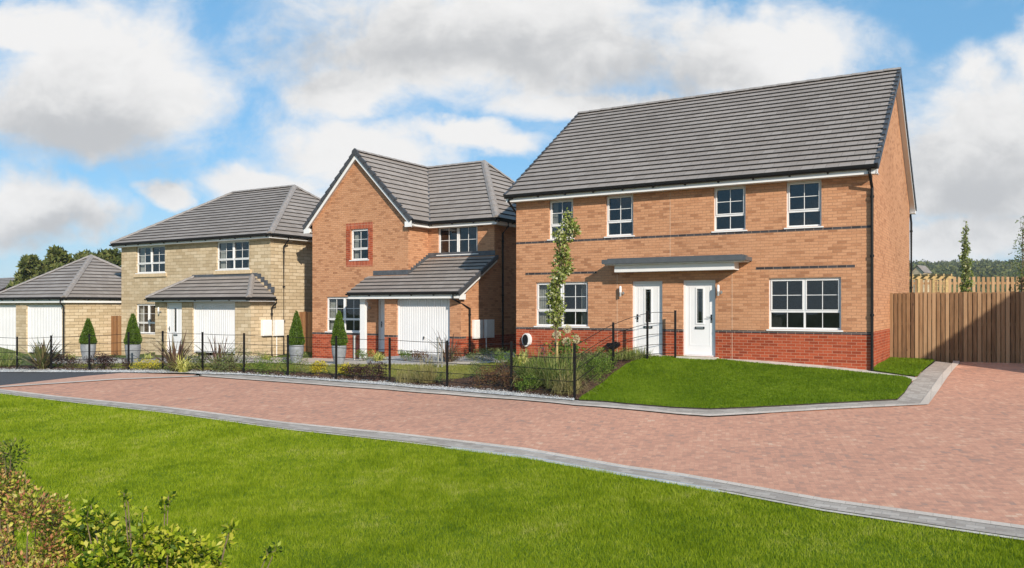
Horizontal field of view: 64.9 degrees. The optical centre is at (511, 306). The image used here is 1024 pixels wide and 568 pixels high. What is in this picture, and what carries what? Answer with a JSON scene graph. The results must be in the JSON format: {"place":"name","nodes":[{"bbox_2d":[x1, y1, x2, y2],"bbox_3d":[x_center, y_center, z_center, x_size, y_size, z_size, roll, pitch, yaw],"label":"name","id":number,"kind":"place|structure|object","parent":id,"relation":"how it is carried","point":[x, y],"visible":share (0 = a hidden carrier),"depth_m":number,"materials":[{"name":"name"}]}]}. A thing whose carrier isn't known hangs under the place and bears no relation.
{"place":"outdoors","nodes":[
{"label":"outdoors","id":0,"kind":"place"},
{"bbox_2d":[0,372,113,384],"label":"asphalt road","id":1,"kind":"structure","parent":0,"point":[6,378],"depth_m":25.97,"materials":[{"name":"grey asphalt"}]},
{"bbox_2d":[0,373,193,385],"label":"paved apron","id":2,"kind":"object","parent":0,"point":[113,376],"visible":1,"depth_m":25.25,"materials":[{"name":"brick"}]},
{"bbox_2d":[34,362,501,378],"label":"garden lawn","id":3,"kind":"structure","parent":0,"point":[327,368],"depth_m":25.02,"materials":[{"name":"plant"}]},
{"bbox_2d":[184,352,207,369],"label":"grey shrub","id":4,"kind":"object","parent":3,"relation":"on","point":[197,360],"visible":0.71,"depth_m":26.57,"materials":[{"name":"green plant"}]},
{"bbox_2d":[190,333,249,368],"bbox_3d":[-9.717,1.437,26.694,2.060,1.263,2.021,0,0,0],"label":"flax plant","id":5,"kind":"object","parent":3,"relation":"on","point":[215,353],"visible":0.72,"depth_m":26.74,"materials":[{"name":"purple plant"}]},
{"bbox_2d":[34,355,509,365],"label":"garden path","id":6,"kind":"structure","parent":0,"point":[329,361],"depth_m":29.50,"materials":[{"name":"grey concrete"}]},
{"bbox_2d":[79,318,97,360],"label":"potted topiary","id":7,"kind":"object","parent":6,"relation":"on","point":[88,328],"visible":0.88,"depth_m":29.89,"materials":[{"name":"plant"}]},
{"bbox_2d":[123,313,142,362],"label":"potted topiary","id":8,"kind":"object","parent":6,"relation":"on","point":[133,329],"visible":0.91,"depth_m":28.61,"materials":[{"name":"plant"}]},
{"bbox_2d":[289,310,304,362],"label":"potted topiary","id":9,"kind":"object","parent":6,"relation":"on","point":[296,330],"visible":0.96,"depth_m":28.63,"materials":[{"name":"plant"}]},
{"bbox_2d":[330,310,348,363],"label":"potted topiary","id":10,"kind":"object","parent":6,"relation":"on","point":[338,331],"visible":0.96,"depth_m":27.09,"materials":[{"name":"plant"}]},
{"bbox_2d":[354,349,373,360],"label":"leafy shrub","id":11,"kind":"object","parent":6,"relation":"on","point":[363,354],"visible":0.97,"depth_m":27.73,"materials":[{"name":"green plant"}]},
{"bbox_2d":[478,346,509,360],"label":"grey shrub","id":12,"kind":"object","parent":6,"relation":"on","point":[489,351],"visible":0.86,"depth_m":26.32,"materials":[{"name":"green plant"}]},
{"bbox_2d":[0,368,573,399],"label":"gravel strip","id":13,"kind":"object","parent":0,"point":[428,387],"visible":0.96,"depth_m":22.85,"materials":[{"name":"gravel"}]},
{"bbox_2d":[162,353,201,371],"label":"variegated sedge","id":14,"kind":"object","parent":13,"relation":"on","point":[180,367],"visible":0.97,"depth_m":25.91,"materials":[{"name":"yellow plant"}]},
{"bbox_2d":[0,352,639,398],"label":"bark chippings","id":15,"kind":"object","parent":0,"point":[347,377],"visible":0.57,"depth_m":22.65,"materials":[{"name":"brown wood"}]},
{"bbox_2d":[0,349,26,366],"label":"grass clump","id":16,"kind":"object","parent":15,"relation":"on","point":[2,363],"visible":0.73,"depth_m":28.93,"materials":[{"name":"green plant"}]},
{"bbox_2d":[4,337,73,369],"bbox_3d":[-16.262,1.522,27.790,2.420,1.255,2.641,0,0,-37],"label":"flax plant","id":17,"kind":"object","parent":15,"relation":"on","point":[39,363],"visible":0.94,"depth_m":27.65,"materials":[{"name":"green plant"}]},
{"bbox_2d":[52,353,83,367],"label":"dark leaved plant","id":18,"kind":"object","parent":15,"relation":"on","point":[69,362],"visible":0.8,"depth_m":27.97,"materials":[{"name":"purple plant"}]},
{"bbox_2d":[83,352,108,368],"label":"dark leaved plant","id":19,"kind":"object","parent":15,"relation":"on","point":[97,360],"visible":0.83,"depth_m":27.31,"materials":[{"name":"purple plant"}]},
{"bbox_2d":[96,353,119,368],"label":"dark leaved plant","id":20,"kind":"object","parent":15,"relation":"on","point":[104,361],"visible":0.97,"depth_m":27.20,"materials":[{"name":"purple plant"}]},
{"bbox_2d":[130,359,164,369],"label":"golden shrub","id":21,"kind":"object","parent":15,"relation":"on","point":[149,362],"visible":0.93,"depth_m":26.77,"materials":[{"name":"yellow plant"}]},
{"bbox_2d":[140,330,206,370],"bbox_3d":[-11.084,1.408,26.315,2.328,1.405,2.836,0,0,-36],"label":"flax plant","id":22,"kind":"object","parent":15,"relation":"on","point":[170,357],"visible":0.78,"depth_m":26.21,"materials":[{"name":"brown plant"}]},
{"bbox_2d":[208,345,250,371],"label":"leafy shrub","id":23,"kind":"object","parent":15,"relation":"on","point":[224,366],"visible":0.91,"depth_m":25.93,"materials":[{"name":"green plant"}]},
{"bbox_2d":[237,358,276,372],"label":"leafy shrub","id":24,"kind":"object","parent":15,"relation":"on","point":[255,366],"visible":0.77,"depth_m":25.75,"materials":[{"name":"green plant"}]},
{"bbox_2d":[253,355,301,374],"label":"leafy shrub","id":25,"kind":"object","parent":15,"relation":"on","point":[284,361],"visible":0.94,"depth_m":24.96,"materials":[{"name":"green plant"}]},
{"bbox_2d":[294,352,311,373],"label":"grey shrub","id":26,"kind":"object","parent":15,"relation":"on","point":[299,361],"visible":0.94,"depth_m":24.90,"materials":[{"name":"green plant"}]},
{"bbox_2d":[310,360,328,374],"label":"golden shrub","id":27,"kind":"object","parent":15,"relation":"on","point":[317,368],"visible":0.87,"depth_m":24.51,"materials":[{"name":"yellow plant"}]},
{"bbox_2d":[341,363,368,377],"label":"dark leaved plant","id":28,"kind":"object","parent":15,"relation":"on","point":[358,371],"visible":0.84,"depth_m":23.66,"materials":[{"name":"purple plant"}]},
{"bbox_2d":[361,360,387,380],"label":"dark leaved plant","id":29,"kind":"object","parent":15,"relation":"on","point":[379,371],"visible":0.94,"depth_m":23.19,"materials":[{"name":"purple plant"}]},
{"bbox_2d":[387,364,419,382],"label":"grass clump","id":30,"kind":"object","parent":15,"relation":"on","point":[398,376],"visible":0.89,"depth_m":22.56,"materials":[{"name":"plant"}]},
{"bbox_2d":[402,354,449,382],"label":"grass clump","id":31,"kind":"object","parent":15,"relation":"on","point":[428,375],"visible":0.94,"depth_m":22.20,"materials":[{"name":"plant"}]},
{"bbox_2d":[468,359,488,378],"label":"grey shrub","id":32,"kind":"object","parent":15,"relation":"on","point":[473,366],"visible":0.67,"depth_m":21.89,"materials":[{"name":"green plant"}]},
{"bbox_2d":[468,361,514,386],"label":"rusty shrub","id":33,"kind":"object","parent":15,"relation":"on","point":[493,376],"visible":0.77,"depth_m":20.85,"materials":[{"name":"brown plant"}]},
{"bbox_2d":[492,350,516,368],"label":"leafy shrub","id":34,"kind":"object","parent":15,"relation":"on","point":[500,356],"visible":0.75,"depth_m":22.65,"materials":[{"name":"green plant"}]},
{"bbox_2d":[498,372,522,388],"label":"rusty shrub","id":35,"kind":"object","parent":15,"relation":"on","point":[506,381],"visible":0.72,"depth_m":20.21,"materials":[{"name":"brown plant"}]},
{"bbox_2d":[509,349,534,365],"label":"variegated sedge","id":36,"kind":"object","parent":15,"relation":"on","point":[522,357],"visible":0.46,"depth_m":22.46,"materials":[{"name":"yellow plant"}]},
{"bbox_2d":[514,372,541,390],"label":"leafy shrub","id":37,"kind":"object","parent":15,"relation":"on","point":[530,383],"visible":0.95,"depth_m":19.78,"materials":[{"name":"green plant"}]},
{"bbox_2d":[496,345,576,385],"bbox_3d":[0.687,1.431,20.683,2.652,1.066,2.671,0,0,0],"label":"grass clump","id":38,"kind":"object","parent":15,"relation":"on","point":[534,365],"visible":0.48,"depth_m":20.43,"materials":[{"name":"green plant"}]},
{"bbox_2d":[502,341,612,391],"bbox_3d":[1.125,1.411,19.881,2.740,1.215,2.613,0,0,0],"label":"grass clump","id":39,"kind":"object","parent":15,"relation":"on","point":[554,365],"visible":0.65,"depth_m":19.81,"materials":[{"name":"green plant"}]},
{"bbox_2d":[544,207,581,362],"bbox_3d":[1.328,-0.245,20.891,0.996,4.689,0.715,0,0,0],"label":"young tree","id":40,"kind":"object","parent":15,"relation":"on","point":[554,301],"visible":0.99,"depth_m":20.86,"materials":[{"name":"green plant"}]},
{"bbox_2d":[541,324,588,361],"bbox_3d":[1.442,1.098,21.947,1.409,1.221,1.233,0,0,-33],"label":"hydrangea","id":41,"kind":"object","parent":15,"relation":"on","point":[566,344],"visible":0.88,"depth_m":21.84,"materials":[{"name":"green plant"}]},
{"bbox_2d":[538,360,597,395],"bbox_3d":[1.373,1.665,19.246,1.910,0.828,2.060,0,0,0],"label":"grass clump","id":42,"kind":"object","parent":15,"relation":"on","point":[560,386],"visible":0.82,"depth_m":19.12,"materials":[{"name":"plant"}]},
{"bbox_2d":[559,346,606,367],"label":"grey shrub","id":43,"kind":"object","parent":15,"relation":"on","point":[581,355],"visible":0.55,"depth_m":21.36,"materials":[{"name":"green plant"}]},
{"bbox_2d":[579,356,610,382],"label":"leafy shrub","id":44,"kind":"object","parent":15,"relation":"on","point":[597,368],"visible":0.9,"depth_m":20.42,"materials":[{"name":"green plant"}]},
{"bbox_2d":[581,353,617,373],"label":"leafy shrub","id":45,"kind":"object","parent":15,"relation":"on","point":[606,363],"visible":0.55,"depth_m":21.02,"materials":[{"name":"green plant"}]},
{"bbox_2d":[608,348,642,359],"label":"lavender clump","id":46,"kind":"object","parent":15,"relation":"on","point":[625,355],"visible":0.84,"depth_m":22.03,"materials":[{"name":"green plant"}]},
{"bbox_2d":[622,345,655,357],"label":"lavender clump","id":47,"kind":"object","parent":15,"relation":"on","point":[639,354],"visible":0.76,"depth_m":22.27,"materials":[{"name":"green plant"}]},
{"bbox_2d":[366,351,514,362],"bbox_3d":[-2.847,1.784,28.911,5.896,0.362,5.254,0,0,0],"label":"gravel bed","id":48,"kind":"object","parent":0,"point":[397,359],"visible":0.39,"depth_m":27.13,"materials":[{"name":"stone"}]},
{"bbox_2d":[421,325,487,361],"bbox_3d":[-2.059,1.196,26.358,2.229,1.240,2.515,0,0,-43],"label":"flax plant","id":49,"kind":"object","parent":48,"relation":"on","point":[451,355],"visible":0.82,"depth_m":26.28,"materials":[{"name":"purple plant"}]},
{"bbox_2d":[0,362,1023,524],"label":"road","id":50,"kind":"structure","parent":0,"point":[954,446],"depth_m":14.82,"materials":[{"name":"brick"}]},
{"bbox_2d":[0,376,192,386],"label":"edging","id":51,"kind":"object","parent":50,"relation":"on","point":[95,380],"visible":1,"depth_m":24.52,"materials":[{"name":"concrete"}]},
{"bbox_2d":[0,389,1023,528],"bbox_3d":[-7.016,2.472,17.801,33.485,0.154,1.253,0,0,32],"label":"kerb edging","id":52,"kind":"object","parent":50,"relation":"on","point":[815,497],"visible":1,"depth_m":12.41,"materials":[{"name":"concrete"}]},
{"bbox_2d":[201,361,959,415],"bbox_3d":[1.111,1.856,20.233,22.662,0.785,7.882,0,0,6],"label":"edging","id":53,"kind":"object","parent":50,"relation":"on","point":[933,391],"visible":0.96,"depth_m":17.71,"materials":[{"name":"concrete"}]},
{"bbox_2d":[0,393,1023,567],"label":"grass","id":54,"kind":"structure","parent":0,"point":[583,546],"depth_m":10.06,"materials":[{"name":"plant"}]},
{"bbox_2d":[0,437,35,560],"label":"dark shrub","id":55,"kind":"object","parent":54,"relation":"on","point":[8,454],"visible":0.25,"depth_m":6.12,"materials":[{"name":"green plant"}]},
{"bbox_2d":[0,452,82,567],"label":"berry shrub","id":56,"kind":"object","parent":54,"relation":"on","point":[40,506],"visible":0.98,"depth_m":5.40,"materials":[{"name":"plant"}]},
{"bbox_2d":[62,489,281,567],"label":"lime shrub","id":57,"kind":"object","parent":54,"relation":"on","point":[165,546],"visible":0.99,"depth_m":5.17,"materials":[{"name":"green plant"}]},
{"bbox_2d":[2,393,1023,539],"bbox_3d":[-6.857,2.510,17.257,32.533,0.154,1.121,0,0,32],"label":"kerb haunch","id":58,"kind":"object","parent":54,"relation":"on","point":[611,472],"visible":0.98,"depth_m":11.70,"materials":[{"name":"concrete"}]},
{"bbox_2d":[0,390,1023,537],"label":"kerb paving","id":59,"kind":"structure","parent":0,"point":[996,529],"depth_m":12.11,"materials":[{"name":"concrete"}]},
{"bbox_2d":[0,347,1023,540],"bbox_3d":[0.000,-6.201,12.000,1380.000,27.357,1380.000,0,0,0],"label":"ground","id":60,"kind":"structure","parent":0,"point":[307,354],"depth_m":19.69,"materials":[{"name":"green plant"}]},
{"bbox_2d":[0,277,14,290],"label":"distant house","id":61,"kind":"structure","parent":60,"relation":"on","point":[4,282],"depth_m":72.94,"materials":[{"name":"grey brick"}]},
{"bbox_2d":[6,270,20,288],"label":"mature tree","id":62,"kind":"object","parent":60,"relation":"on","point":[12,283],"visible":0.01,"depth_m":62.39,"materials":[{"name":"green plant"}]},
{"bbox_2d":[14,254,47,285],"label":"mature tree","id":63,"kind":"object","parent":60,"relation":"on","point":[30,266],"visible":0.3,"depth_m":61.33,"materials":[{"name":"green plant"}]},
{"bbox_2d":[44,244,74,272],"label":"mature tree","id":64,"kind":"object","parent":60,"relation":"on","point":[58,256],"visible":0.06,"depth_m":59.53,"materials":[{"name":"green plant"}]},
{"bbox_2d":[0,254,120,355],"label":"double garage","id":65,"kind":"structure","parent":60,"relation":"on","point":[61,304],"depth_m":38.79,"materials":[{"name":"stone"}]},
{"bbox_2d":[0,305,15,350],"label":"garage door","id":66,"kind":"structure","parent":65,"relation":"in","point":[7,312],"depth_m":39.88,"materials":[{"name":"white metal"}]},
{"bbox_2d":[28,305,61,353],"bbox_3d":[-22.071,1.089,38.141,3.066,2.302,0.090,0,0,31],"label":"garage door","id":67,"kind":"structure","parent":65,"relation":"in","point":[43,320],"depth_m":38.15,"materials":[{"name":"white metal"}]},
{"bbox_2d":[72,248,95,260],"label":"mature tree","id":68,"kind":"object","parent":60,"relation":"on","point":[80,255],"visible":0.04,"depth_m":64.11,"materials":[{"name":"green plant"}]},
{"bbox_2d":[94,248,120,266],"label":"mature tree","id":69,"kind":"object","parent":60,"relation":"on","point":[112,256],"visible":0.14,"depth_m":60.42,"materials":[{"name":"green plant"}]},
{"bbox_2d":[111,316,120,354],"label":"garden gate","id":70,"kind":"structure","parent":60,"relation":"on","point":[115,338],"depth_m":38.82,"materials":[{"name":"brown wood"}]},
{"bbox_2d":[109,184,320,356],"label":"stone house","id":71,"kind":"structure","parent":60,"relation":"on","point":[231,266],"depth_m":34.93,"materials":[{"name":"beige stone"}]},
{"bbox_2d":[137,304,154,337],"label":"window","id":72,"kind":"structure","parent":71,"relation":"in","point":[145,312],"depth_m":37.98,"materials":[{"name":"white plastic"}]},
{"bbox_2d":[133,245,166,276],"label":"window","id":73,"kind":"structure","parent":71,"relation":"in","point":[151,260],"depth_m":37.99,"materials":[{"name":"white plastic"}]},
{"bbox_2d":[167,303,181,352],"bbox_3d":[-14.426,0.941,35.155,1.083,2.177,0.771,0,0,31],"label":"door","id":74,"kind":"structure","parent":71,"relation":"in","point":[174,310],"depth_m":34.94,"materials":[{"name":"white plastic"}]},
{"bbox_2d":[194,302,234,353],"bbox_3d":[-12.368,0.899,33.579,2.681,2.128,0.090,0,0,31],"label":"garage door","id":75,"kind":"structure","parent":71,"relation":"in","point":[209,317],"depth_m":33.59,"materials":[{"name":"white metal"}]},
{"bbox_2d":[213,240,250,273],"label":"window","id":76,"kind":"structure","parent":71,"relation":"in","point":[234,257],"depth_m":35.00,"materials":[{"name":"white plastic"}]},
{"bbox_2d":[299,312,311,351],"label":"garden gate","id":77,"kind":"structure","parent":60,"relation":"on","point":[306,320],"depth_m":34.29,"materials":[{"name":"brown wood"}]},
{"bbox_2d":[0,310,676,399],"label":"metal railing","id":78,"kind":"object","parent":60,"relation":"on","point":[202,342],"visible":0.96,"depth_m":22.88,"materials":[{"name":"black metal"}]},
{"bbox_2d":[302,148,515,357],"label":"gabled house","id":79,"kind":"structure","parent":60,"relation":"on","point":[406,252],"depth_m":30.57,"materials":[{"name":"orange brick"}]},
{"bbox_2d":[325,297,359,332],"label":"window","id":80,"kind":"structure","parent":79,"relation":"in","point":[349,308],"depth_m":32.28,"materials":[{"name":"white plastic"}]},
{"bbox_2d":[349,229,368,260],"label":"window","id":81,"kind":"structure","parent":79,"relation":"in","point":[359,236],"depth_m":31.60,"materials":[{"name":"white plastic"}]},
{"bbox_2d":[378,299,384,351],"bbox_3d":[-4.681,0.666,30.527,0.950,2.133,0.151,0,0,31],"label":"door","id":82,"kind":"structure","parent":79,"relation":"in","point":[381,302],"depth_m":30.72,"materials":[{"name":"white plastic"}]},
{"bbox_2d":[398,298,449,354],"bbox_3d":[-3.107,0.658,28.536,2.358,2.119,0.110,0,0,31],"label":"garage door","id":83,"kind":"structure","parent":79,"relation":"in","point":[415,316],"depth_m":28.56,"materials":[{"name":"white metal"}]},
{"bbox_2d":[436,226,477,255],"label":"window","id":84,"kind":"structure","parent":79,"relation":"in","point":[452,239],"depth_m":31.54,"materials":[{"name":"white plastic"}]},
{"bbox_2d":[503,67,916,371],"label":"semi detached house","id":85,"kind":"structure","parent":60,"relation":"on","point":[768,223],"depth_m":22.61,"materials":[{"name":"orange brick"}]},
{"bbox_2d":[547,199,574,240],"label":"window","id":86,"kind":"structure","parent":85,"relation":"in","point":[557,207],"depth_m":24.75,"materials":[{"name":"white plastic"}]},
{"bbox_2d":[534,282,588,327],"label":"window","id":87,"kind":"structure","parent":85,"relation":"in","point":[575,295],"depth_m":25.00,"materials":[{"name":"white plastic"}]},
{"bbox_2d":[604,194,634,237],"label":"window","id":88,"kind":"structure","parent":85,"relation":"in","point":[619,207],"depth_m":24.64,"materials":[{"name":"white plastic"}]},
{"bbox_2d":[633,281,661,354],"bbox_3d":[4.056,0.330,23.301,0.919,2.100,0.771,0,0,31],"label":"door","id":89,"kind":"structure","parent":85,"relation":"in","point":[647,295],"depth_m":23.08,"materials":[{"name":"white plastic"}]},
{"bbox_2d":[684,280,714,356],"bbox_3d":[5.353,0.330,22.513,0.916,2.100,0.771,0,0,31],"label":"door","id":90,"kind":"structure","parent":85,"relation":"in","point":[699,295],"depth_m":22.29,"materials":[{"name":"white plastic"}]},
{"bbox_2d":[711,186,746,232],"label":"window","id":91,"kind":"structure","parent":85,"relation":"in","point":[729,202],"depth_m":22.92,"materials":[{"name":"white plastic"}]},
{"bbox_2d":[784,180,823,228],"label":"window","id":92,"kind":"structure","parent":85,"relation":"in","point":[803,197],"depth_m":21.87,"materials":[{"name":"white plastic"}]},
{"bbox_2d":[766,277,842,331],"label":"window","id":93,"kind":"structure","parent":85,"relation":"in","point":[812,304],"depth_m":21.76,"materials":[{"name":"white plastic"}]},
{"bbox_2d":[912,265,931,292],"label":"distant house","id":94,"kind":"structure","parent":60,"relation":"on","point":[918,269],"depth_m":149.33,"materials":[{"name":"stone"}]},
{"bbox_2d":[912,274,952,292],"bbox_3d":[17.113,-0.161,33.582,1.900,2.296,2.000,0,0,6],"label":"pergola","id":95,"kind":"object","parent":60,"relation":"on","point":[931,277],"visible":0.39,"depth_m":32.88,"materials":[{"name":"beige wood"}]},
{"bbox_2d":[890,291,1023,364],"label":"timber fence","id":96,"kind":"object","parent":60,"relation":"on","point":[948,327],"visible":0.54,"depth_m":22.26,"materials":[{"name":"brown wood"}]},
{"bbox_2d":[957,221,975,292],"bbox_3d":[16.936,-1.161,30.018,0.545,4.080,0.602,0,0,0],"label":"young tree","id":97,"kind":"object","parent":60,"relation":"on","point":[967,282],"visible":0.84,"depth_m":29.97,"materials":[{"name":"green plant"}]},
{"bbox_2d":[912,258,1023,292],"bbox_3d":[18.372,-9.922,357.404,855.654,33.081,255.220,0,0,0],"label":"hillside wood","id":98,"kind":"object","parent":60,"relation":"on","point":[986,268],"visible":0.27,"depth_m":292.90,"materials":[{"name":"green plant"}]},
{"bbox_2d":[912,276,1023,292],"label":"picket fence","id":99,"kind":"object","parent":60,"relation":"on","point":[1009,282],"visible":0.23,"depth_m":35.60,"materials":[{"name":"brown wood"}]},
{"bbox_2d":[1004,216,1023,291],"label":"young tree","id":100,"kind":"object","parent":60,"relation":"on","point":[1021,280],"visible":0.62,"depth_m":26.01,"materials":[{"name":"green plant"}]},
{"bbox_2d":[201,374,915,413],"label":"charcoal paving","id":101,"kind":"structure","parent":0,"point":[714,411],"depth_m":17.26,"materials":[{"name":"grey concrete"}]},
{"bbox_2d":[579,355,911,409],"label":"grass","id":102,"kind":"structure","parent":0,"point":[648,392],"depth_m":18.89,"materials":[{"name":"green plant"}]},
{"bbox_2d":[652,354,917,380],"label":"footpath","id":103,"kind":"structure","parent":0,"point":[818,366],"depth_m":20.49,"materials":[{"name":"concrete"}]},
{"bbox_2d":[875,360,919,375],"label":"side grass","id":104,"kind":"structure","parent":0,"point":[901,372],"depth_m":19.71,"materials":[{"name":"plant"}]},
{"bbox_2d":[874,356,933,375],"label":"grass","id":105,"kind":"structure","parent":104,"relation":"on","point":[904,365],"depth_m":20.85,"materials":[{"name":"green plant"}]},
{"bbox_2d":[898,361,951,402],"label":"drive side paving","id":106,"kind":"structure","parent":0,"point":[919,388],"depth_m":18.60,"materials":[{"name":"grey concrete"}]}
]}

